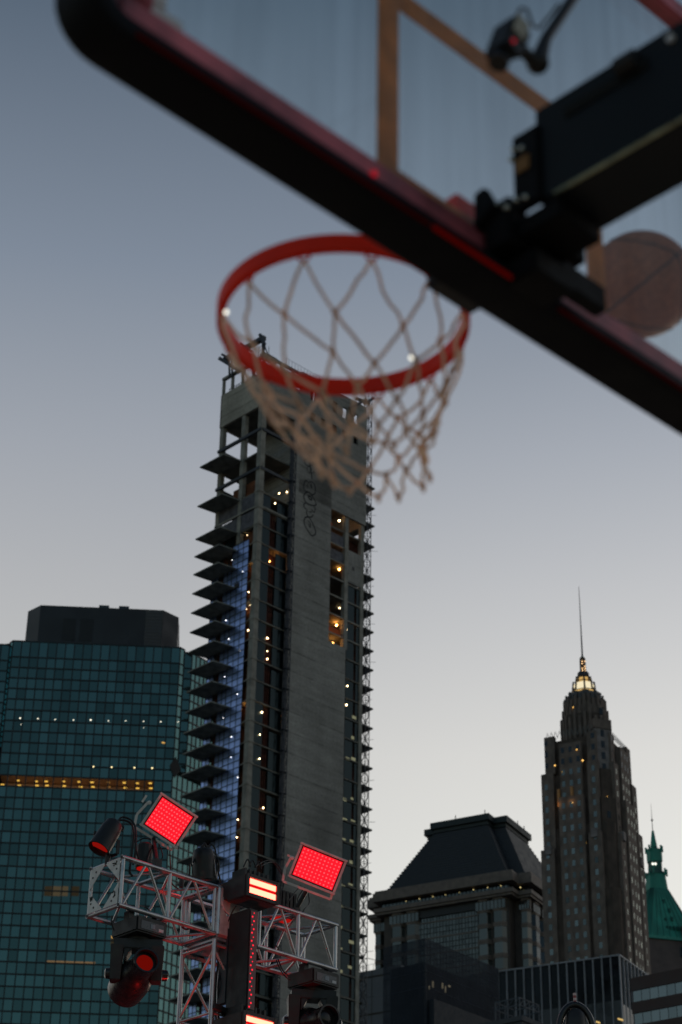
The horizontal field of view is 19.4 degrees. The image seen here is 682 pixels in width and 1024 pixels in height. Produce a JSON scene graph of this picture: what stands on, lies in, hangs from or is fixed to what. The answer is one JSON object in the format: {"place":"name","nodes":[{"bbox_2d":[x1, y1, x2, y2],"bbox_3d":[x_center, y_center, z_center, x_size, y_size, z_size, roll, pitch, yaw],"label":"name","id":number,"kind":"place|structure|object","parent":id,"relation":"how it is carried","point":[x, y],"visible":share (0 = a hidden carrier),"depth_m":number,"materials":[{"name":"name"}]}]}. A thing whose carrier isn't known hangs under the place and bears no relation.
{"place":"outdoors","nodes":[
{"label":"outdoors","id":0,"kind":"place"},
{"bbox_2d":[0,605,213,1023],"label":"glass office tower","id":1,"kind":"structure","parent":0,"point":[96,721],"depth_m":330.18,"materials":[{"name":"teal glass"}]},
{"bbox_2d":[51,886,60,895],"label":"lit window","id":2,"kind":"structure","parent":1,"relation":"in","point":[54,887],"depth_m":319.98,"materials":[{"name":"beige glass"}]},
{"bbox_2d":[0,0,681,971],"label":"sky","id":3,"kind":"structure","parent":0,"point":[123,226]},
{"bbox_2d":[55,0,681,502],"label":"basketball backboard","id":4,"kind":"object","parent":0,"point":[591,158],"visible":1,"depth_m":3.40,"materials":[{"name":"clear glass"}]},
{"bbox_2d":[485,0,577,74],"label":"remote camera","id":5,"kind":"object","parent":4,"relation":"on","point":[509,39],"visible":1,"depth_m":3.26,"materials":[{"name":"black plastic"}]},
{"bbox_2d":[359,958,382,1023],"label":"pale panel building","id":6,"kind":"structure","parent":0,"point":[375,1002],"depth_m":304.94,"materials":[{"name":"metal"}]},
{"bbox_2d":[383,938,499,1023],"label":"netted building","id":7,"kind":"structure","parent":0,"point":[426,981],"depth_m":257.18,"materials":[{"name":"black"}]},
{"bbox_2d":[368,810,544,969],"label":"mansard tower","id":8,"kind":"structure","parent":0,"point":[470,886],"depth_m":674.73,"materials":[{"name":"stone"}]},
{"bbox_2d":[373,921,383,968],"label":"bay window","id":9,"kind":"structure","parent":8,"relation":"in","point":[378,926],"depth_m":684.05,"materials":[{"name":"grey glass"}]},
{"bbox_2d":[389,912,405,945],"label":"bay window","id":10,"kind":"structure","parent":8,"relation":"in","point":[396,920],"depth_m":677.41,"materials":[{"name":"grey glass"}]},
{"bbox_2d":[404,910,419,942],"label":"bay window","id":11,"kind":"structure","parent":8,"relation":"in","point":[411,918],"depth_m":675.09,"materials":[{"name":"grey glass"}]},
{"bbox_2d":[475,899,492,965],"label":"bay window","id":12,"kind":"structure","parent":8,"relation":"in","point":[482,907],"depth_m":661.07,"materials":[{"name":"grey glass"}]},
{"bbox_2d":[490,896,507,969],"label":"bay window","id":13,"kind":"structure","parent":8,"relation":"in","point":[498,905],"depth_m":658.33,"materials":[{"name":"grey glass"}]},
{"bbox_2d":[519,898,532,966],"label":"bay window","id":14,"kind":"structure","parent":8,"relation":"in","point":[524,903],"depth_m":658.97,"materials":[{"name":"grey glass"}]},
{"bbox_2d":[531,901,540,965],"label":"bay window","id":15,"kind":"structure","parent":8,"relation":"in","point":[535,913],"depth_m":662.36,"materials":[{"name":"grey glass"}]},
{"bbox_2d":[539,907,544,964],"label":"bay window","id":16,"kind":"structure","parent":8,"relation":"in","point":[541,924],"depth_m":667.72,"materials":[{"name":"black glass"}]},
{"bbox_2d":[499,954,648,1023],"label":"finned building","id":17,"kind":"structure","parent":0,"point":[600,987],"depth_m":336.15,"materials":[{"name":"black glass"}]},
{"bbox_2d":[541,594,650,973],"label":"stepped skyscraper","id":18,"kind":"structure","parent":0,"point":[593,882],"depth_m":539.70,"materials":[{"name":"brick"}]},
{"bbox_2d":[546,823,648,973],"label":"windows","id":19,"kind":"structure","parent":18,"relation":"in","point":[595,824],"depth_m":532.61,"materials":[{"name":"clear glass"}]},
{"bbox_2d":[603,230,681,337],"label":"basketball","id":20,"kind":"object","parent":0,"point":[643,276],"visible":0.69,"depth_m":4.38,"materials":[{"name":"orange rubber"}]},
{"bbox_2d":[630,968,681,1023],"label":"banded building","id":21,"kind":"structure","parent":0,"point":[657,998],"depth_m":228.26,"materials":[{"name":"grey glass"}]},
{"bbox_2d":[645,810,681,973],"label":"green pyramid tower","id":22,"kind":"structure","parent":0,"point":[664,912],"depth_m":805.71,"materials":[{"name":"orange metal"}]},
{"label":"ground","id":23,"kind":"structure","parent":0,"visible":0},
{"bbox_2d":[85,855,338,1023],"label":"lighting truss","id":24,"kind":"object","parent":23,"relation":"on","point":[207,943],"visible":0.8,"depth_m":16.86,"materials":[{"name":"metal"}]},
{"bbox_2d":[88,816,139,876],"bbox_3d":[-1.900,2.772,16.619,0.436,0.552,0.193,19,-35,-28],"label":"par can","id":25,"kind":"object","parent":24,"relation":"on","point":[104,839],"visible":1,"depth_m":16.57,"materials":[{"name":"black metal"}]},
{"bbox_2d":[104,905,168,1007],"bbox_3d":[-1.652,3.586,16.241,0.521,0.796,0.660,1,-30,0],"label":"moving head","id":26,"kind":"object","parent":24,"relation":"attached to","point":[137,975],"visible":1,"depth_m":16.11},
{"bbox_2d":[133,792,197,888],"bbox_3d":[-1.451,2.784,16.962,0.575,0.756,0.397,24,-37,-34],"label":"led panel","id":27,"kind":"object","parent":24,"relation":"attached to","point":[168,820],"visible":0.96,"depth_m":16.97,"materials":[{"name":"red plastic"}]},
{"bbox_2d":[178,842,221,887],"bbox_3d":[-1.244,3.060,17.189,0.398,0.475,0.232,21,-35,-30],"label":"par can","id":28,"kind":"object","parent":24,"relation":"attached to","point":[203,863],"visible":0.9,"depth_m":17.15,"materials":[{"name":"black metal"}]},
{"bbox_2d":[217,908,257,1015],"bbox_3d":[-0.864,3.801,16.656,0.120,0.913,0.380,26,-38,-36],"label":"pixel batten","id":29,"kind":"object","parent":24,"relation":"attached to","point":[237,954],"visible":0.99,"depth_m":16.61,"materials":[{"name":"metal"}]},
{"bbox_2d":[213,1004,276,1023],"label":"strobe light","id":30,"kind":"object","parent":24,"relation":"attached to","point":[237,1014],"visible":1,"depth_m":16.32,"materials":[{"name":"black metal"}]},
{"bbox_2d":[218,859,279,921],"bbox_3d":[-0.797,3.282,16.971,0.359,0.656,0.408,26,-38,-36],"label":"strobe light","id":31,"kind":"object","parent":24,"relation":"attached to","point":[249,888],"visible":1,"depth_m":16.88,"materials":[{"name":"black plastic"}]},
{"bbox_2d":[254,842,347,923],"bbox_3d":[-0.354,3.303,17.750,0.826,0.639,0.627,1,-30,0],"label":"led panel","id":32,"kind":"object","parent":24,"relation":"attached to","point":[317,868],"visible":1,"depth_m":17.69,"materials":[{"name":"red plastic"}]},
{"bbox_2d":[273,945,341,1023],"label":"moving head","id":33,"kind":"object","parent":24,"relation":"attached to","point":[312,985],"visible":0.97,"depth_m":17.28},
{"bbox_2d":[166,333,374,1023],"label":"concrete tower","id":34,"kind":"structure","parent":23,"relation":"on","point":[282,652],"depth_m":304.44,"materials":[{"name":"concrete"}]},
{"bbox_2d":[199,542,226,1014],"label":"windows","id":35,"kind":"structure","parent":34,"relation":"in","point":[225,560],"depth_m":295.36,"materials":[{"name":"glass"}]},
{"bbox_2d":[225,536,234,547],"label":"window","id":36,"kind":"structure","parent":34,"relation":"in","point":[230,542],"depth_m":313.64,"materials":[{"name":"black glass"}]},
{"bbox_2d":[248,853,256,871],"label":"window","id":37,"kind":"structure","parent":34,"relation":"in","point":[251,857],"depth_m":283.97,"materials":[{"name":"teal glass"}]},
{"bbox_2d":[249,831,257,852],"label":"window","id":38,"kind":"structure","parent":34,"relation":"in","point":[253,840],"depth_m":285.47,"materials":[{"name":"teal glass"}]},
{"bbox_2d":[250,809,258,830],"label":"window","id":39,"kind":"structure","parent":34,"relation":"in","point":[254,816],"depth_m":287.11,"materials":[{"name":"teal glass"}]},
{"bbox_2d":[251,787,259,808],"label":"window","id":40,"kind":"structure","parent":34,"relation":"in","point":[255,792],"depth_m":288.80,"materials":[{"name":"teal glass"}]},
{"bbox_2d":[252,765,260,786],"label":"window","id":41,"kind":"structure","parent":34,"relation":"in","point":[255,770],"depth_m":290.50,"materials":[{"name":"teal glass"}]},
{"bbox_2d":[253,744,260,765],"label":"window","id":42,"kind":"structure","parent":34,"relation":"in","point":[256,749],"depth_m":292.17,"materials":[{"name":"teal glass"}]},
{"bbox_2d":[253,723,261,743],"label":"window","id":43,"kind":"structure","parent":34,"relation":"in","point":[257,728],"depth_m":293.92,"materials":[{"name":"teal glass"}]},
{"bbox_2d":[254,702,262,723],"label":"window","id":44,"kind":"structure","parent":34,"relation":"in","point":[258,715],"depth_m":295.58,"materials":[{"name":"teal glass"}]},
{"bbox_2d":[255,682,263,702],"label":"window","id":45,"kind":"structure","parent":34,"relation":"in","point":[259,687],"depth_m":297.24,"materials":[{"name":"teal glass"}]},
{"bbox_2d":[256,661,263,681],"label":"window","id":46,"kind":"structure","parent":34,"relation":"in","point":[260,666],"depth_m":298.91,"materials":[{"name":"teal glass"}]},
{"bbox_2d":[257,641,264,661],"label":"window","id":47,"kind":"structure","parent":34,"relation":"in","point":[260,646],"depth_m":300.60,"materials":[{"name":"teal glass"}]},
{"bbox_2d":[258,621,265,641],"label":"window","id":48,"kind":"structure","parent":34,"relation":"in","point":[261,626],"depth_m":302.29,"materials":[{"name":"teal glass"}]},
{"bbox_2d":[258,601,266,621],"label":"window","id":49,"kind":"structure","parent":34,"relation":"in","point":[262,607],"depth_m":303.99,"materials":[{"name":"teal glass"}]},
{"bbox_2d":[259,582,267,602],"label":"window","id":50,"kind":"structure","parent":34,"relation":"in","point":[263,587],"depth_m":305.63,"materials":[{"name":"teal glass"}]},
{"bbox_2d":[260,563,267,582],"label":"window","id":51,"kind":"structure","parent":34,"relation":"in","point":[264,568],"depth_m":307.35,"materials":[{"name":"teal glass"}]},
{"bbox_2d":[261,544,268,563],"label":"window","id":52,"kind":"structure","parent":34,"relation":"in","point":[264,550],"depth_m":309.01,"materials":[{"name":"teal glass"}]},
{"bbox_2d":[259,1001,270,1016],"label":"window","id":53,"kind":"structure","parent":34,"relation":"in","point":[262,1005],"depth_m":275.91,"materials":[{"name":"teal glass"}]},
{"bbox_2d":[259,974,271,997],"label":"window","id":54,"kind":"structure","parent":34,"relation":"in","point":[265,988],"depth_m":277.33,"materials":[{"name":"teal glass"}]},
{"bbox_2d":[262,510,269,527],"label":"window","id":55,"kind":"structure","parent":34,"relation":"in","point":[266,516],"depth_m":312.11,"materials":[{"name":"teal glass"}]},
{"bbox_2d":[262,527,269,545],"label":"window","id":56,"kind":"structure","parent":34,"relation":"in","point":[265,532],"depth_m":310.59,"materials":[{"name":"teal glass"}]},
{"bbox_2d":[260,950,272,973],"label":"window","id":57,"kind":"structure","parent":34,"relation":"in","point":[262,952],"depth_m":279.06,"materials":[{"name":"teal glass"}]},
{"bbox_2d":[263,493,270,508],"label":"window","id":58,"kind":"structure","parent":34,"relation":"in","point":[266,499],"depth_m":313.72,"materials":[{"name":"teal glass"}]},
{"bbox_2d":[261,930,273,947],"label":"window","id":59,"kind":"structure","parent":34,"relation":"in","point":[270,935],"depth_m":280.87,"materials":[{"name":"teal glass"}]},
{"bbox_2d":[264,862,275,880],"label":"window","id":60,"kind":"structure","parent":34,"relation":"in","point":[269,869],"depth_m":285.78,"materials":[{"name":"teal glass"}]},
{"bbox_2d":[264,836,276,859],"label":"window","id":61,"kind":"structure","parent":34,"relation":"in","point":[270,844],"depth_m":287.43,"materials":[{"name":"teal glass"}]},
{"bbox_2d":[265,814,276,836],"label":"window","id":62,"kind":"structure","parent":34,"relation":"in","point":[271,822],"depth_m":289.08,"materials":[{"name":"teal glass"}]},
{"bbox_2d":[266,795,277,814],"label":"window","id":63,"kind":"structure","parent":34,"relation":"in","point":[271,803],"depth_m":290.71,"materials":[{"name":"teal glass"}]},
{"bbox_2d":[267,771,278,793],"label":"window","id":64,"kind":"structure","parent":34,"relation":"in","point":[272,779],"depth_m":292.56,"materials":[{"name":"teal glass"}]},
{"bbox_2d":[267,750,279,772],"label":"window","id":65,"kind":"structure","parent":34,"relation":"in","point":[273,757],"depth_m":294.14,"materials":[{"name":"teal glass"}]},
{"bbox_2d":[268,732,279,751],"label":"window","id":66,"kind":"structure","parent":34,"relation":"in","point":[274,739],"depth_m":295.72,"materials":[{"name":"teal glass"}]},
{"bbox_2d":[269,708,280,729],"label":"window","id":67,"kind":"structure","parent":34,"relation":"in","point":[274,716],"depth_m":297.53,"materials":[{"name":"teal glass"}]},
{"bbox_2d":[270,670,281,689],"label":"window","id":68,"kind":"structure","parent":34,"relation":"in","point":[276,678],"depth_m":300.82,"materials":[{"name":"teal glass"}]},
{"bbox_2d":[270,688,281,709],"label":"window","id":69,"kind":"structure","parent":34,"relation":"in","point":[275,695],"depth_m":299.21,"materials":[{"name":"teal glass"}]},
{"bbox_2d":[271,647,282,668],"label":"window","id":70,"kind":"structure","parent":34,"relation":"in","point":[277,655],"depth_m":302.58,"materials":[{"name":"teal glass"}]},
{"bbox_2d":[272,628,283,649],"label":"window","id":71,"kind":"structure","parent":34,"relation":"in","point":[277,635],"depth_m":304.21,"materials":[{"name":"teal glass"}]},
{"bbox_2d":[273,610,283,629],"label":"window","id":72,"kind":"structure","parent":34,"relation":"in","point":[278,618],"depth_m":305.85,"materials":[{"name":"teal glass"}]},
{"bbox_2d":[273,588,284,609],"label":"window","id":73,"kind":"structure","parent":34,"relation":"in","point":[279,597],"depth_m":307.73,"materials":[{"name":"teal glass"}]},
{"bbox_2d":[274,569,285,590],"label":"window","id":74,"kind":"structure","parent":34,"relation":"in","point":[279,577],"depth_m":309.31,"materials":[{"name":"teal glass"}]},
{"bbox_2d":[275,554,285,571],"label":"window","id":75,"kind":"structure","parent":34,"relation":"in","point":[280,562],"depth_m":310.90,"materials":[{"name":"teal glass"}]},
{"bbox_2d":[275,534,286,552],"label":"window","id":76,"kind":"structure","parent":34,"relation":"in","point":[281,542],"depth_m":312.57,"materials":[{"name":"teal glass"}]},
{"bbox_2d":[276,517,286,536],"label":"window","id":77,"kind":"structure","parent":34,"relation":"in","point":[281,525],"depth_m":314.10,"materials":[{"name":"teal glass"}]},
{"bbox_2d":[277,503,287,516],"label":"window","id":78,"kind":"structure","parent":34,"relation":"in","point":[281,509],"depth_m":315.64,"materials":[{"name":"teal glass"}]},
{"bbox_2d":[340,953,348,974],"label":"window","id":79,"kind":"structure","parent":34,"relation":"in","point":[344,957],"depth_m":290.00,"materials":[{"name":"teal glass"}]},
{"bbox_2d":[340,975,348,997],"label":"window","id":80,"kind":"structure","parent":34,"relation":"in","point":[344,981],"depth_m":288.31,"materials":[{"name":"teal glass"}]},
{"bbox_2d":[340,998,348,1020],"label":"window","id":81,"kind":"structure","parent":34,"relation":"in","point":[344,1004],"depth_m":286.62,"materials":[{"name":"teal glass"}]},
{"bbox_2d":[341,908,349,929],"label":"window","id":82,"kind":"structure","parent":34,"relation":"in","point":[345,914],"depth_m":293.35,"materials":[{"name":"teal glass"}]},
{"bbox_2d":[341,930,349,951],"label":"window","id":83,"kind":"structure","parent":34,"relation":"in","point":[345,936],"depth_m":291.70,"materials":[{"name":"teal glass"}]},
{"bbox_2d":[342,886,349,907],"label":"window","id":84,"kind":"structure","parent":34,"relation":"in","point":[345,891],"depth_m":295.07,"materials":[{"name":"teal glass"}]},
{"bbox_2d":[342,843,350,863],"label":"window","id":85,"kind":"structure","parent":34,"relation":"in","point":[346,849],"depth_m":298.48,"materials":[{"name":"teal glass"}]},
{"bbox_2d":[342,866,350,885],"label":"window","id":86,"kind":"structure","parent":34,"relation":"in","point":[346,874],"depth_m":296.73,"materials":[{"name":"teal glass"}]},
{"bbox_2d":[343,801,350,821],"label":"window","id":87,"kind":"structure","parent":34,"relation":"in","point":[346,806],"depth_m":301.77,"materials":[{"name":"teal glass"}]},
{"bbox_2d":[343,822,350,842],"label":"window","id":88,"kind":"structure","parent":34,"relation":"in","point":[346,827],"depth_m":300.16,"materials":[{"name":"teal glass"}]},
{"bbox_2d":[343,780,351,800],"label":"window","id":89,"kind":"structure","parent":34,"relation":"in","point":[347,786],"depth_m":303.47,"materials":[{"name":"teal glass"}]},
{"bbox_2d":[344,739,351,758],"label":"window","id":90,"kind":"structure","parent":34,"relation":"in","point":[347,744],"depth_m":306.83,"materials":[{"name":"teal glass"}]},
{"bbox_2d":[344,760,351,779],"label":"window","id":91,"kind":"structure","parent":34,"relation":"in","point":[347,765],"depth_m":305.14,"materials":[{"name":"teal glass"}]},
{"bbox_2d":[344,719,352,738],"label":"window","id":92,"kind":"structure","parent":34,"relation":"in","point":[348,726],"depth_m":308.55,"materials":[{"name":"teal glass"}]},
{"bbox_2d":[345,660,352,679],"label":"window","id":93,"kind":"structure","parent":34,"relation":"in","point":[348,665],"depth_m":313.49,"materials":[{"name":"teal glass"}]},
{"bbox_2d":[345,680,352,699],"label":"window","id":94,"kind":"structure","parent":34,"relation":"in","point":[348,689],"depth_m":311.89,"materials":[{"name":"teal glass"}]},
{"bbox_2d":[345,699,352,719],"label":"window","id":95,"kind":"structure","parent":34,"relation":"in","point":[349,708],"depth_m":310.29,"materials":[{"name":"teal glass"}]},
{"bbox_2d":[345,642,353,660],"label":"window","id":96,"kind":"structure","parent":34,"relation":"in","point":[349,654],"depth_m":315.33,"materials":[{"name":"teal glass"}]},
{"bbox_2d":[347,604,353,622],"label":"window","id":97,"kind":"structure","parent":34,"relation":"in","point":[350,615],"depth_m":318.66,"materials":[{"name":"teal glass"}]},
{"bbox_2d":[347,623,353,641],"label":"window","id":98,"kind":"structure","parent":34,"relation":"in","point":[350,628],"depth_m":317.03,"materials":[{"name":"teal glass"}]},
{"bbox_2d":[348,586,353,603],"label":"window","id":99,"kind":"structure","parent":34,"relation":"in","point":[350,589],"depth_m":320.45,"materials":[{"name":"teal glass"}]},
{"bbox_2d":[351,956,354,976],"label":"window","id":100,"kind":"structure","parent":34,"relation":"in","point":[352,958],"depth_m":291.06,"materials":[{"name":"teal glass"}]},
{"bbox_2d":[351,979,354,998],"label":"window","id":101,"kind":"structure","parent":34,"relation":"in","point":[352,980],"depth_m":289.29,"materials":[{"name":"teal glass"}]},
{"bbox_2d":[351,1002,354,1021],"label":"window","id":102,"kind":"structure","parent":34,"relation":"in","point":[352,1003],"depth_m":287.74,"materials":[{"name":"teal glass"}]},
{"bbox_2d":[352,890,355,909],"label":"window","id":103,"kind":"structure","parent":34,"relation":"in","point":[353,891],"depth_m":296.08,"materials":[{"name":"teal glass"}]},
{"bbox_2d":[352,912,355,931],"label":"window","id":104,"kind":"structure","parent":34,"relation":"in","point":[353,913],"depth_m":294.42,"materials":[{"name":"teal glass"}]},
{"bbox_2d":[353,805,356,823],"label":"window","id":105,"kind":"structure","parent":34,"relation":"in","point":[354,806],"depth_m":302.81,"materials":[{"name":"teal glass"}]},
{"bbox_2d":[353,826,356,844],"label":"window","id":106,"kind":"structure","parent":34,"relation":"in","point":[354,827],"depth_m":301.11,"materials":[{"name":"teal glass"}]},
{"bbox_2d":[354,724,357,741],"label":"window","id":107,"kind":"structure","parent":34,"relation":"in","point":[356,725],"depth_m":309.53,"materials":[{"name":"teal glass"}]},
{"bbox_2d":[354,743,357,761],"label":"window","id":108,"kind":"structure","parent":34,"relation":"in","point":[355,745],"depth_m":307.88,"materials":[{"name":"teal glass"}]},
{"bbox_2d":[355,665,358,682],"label":"window","id":109,"kind":"structure","parent":34,"relation":"in","point":[356,667],"depth_m":314.64,"materials":[{"name":"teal glass"}]},
{"bbox_2d":[359,395,377,1023],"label":"hoist mast","id":110,"kind":"object","parent":23,"relation":"on","point":[365,752],"visible":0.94,"depth_m":309.77,"materials":[{"name":"metal"}]},
{"bbox_2d":[480,997,542,1023],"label":"rooftop frame","id":111,"kind":"object","parent":23,"relation":"on","point":[521,1019],"visible":1,"depth_m":201.78,"materials":[{"name":"black metal"}]},
{"bbox_2d":[556,993,594,1023],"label":"arch","id":112,"kind":"object","parent":23,"relation":"on","point":[581,1014],"visible":1,"depth_m":14.19,"materials":[{"name":"black metal"}]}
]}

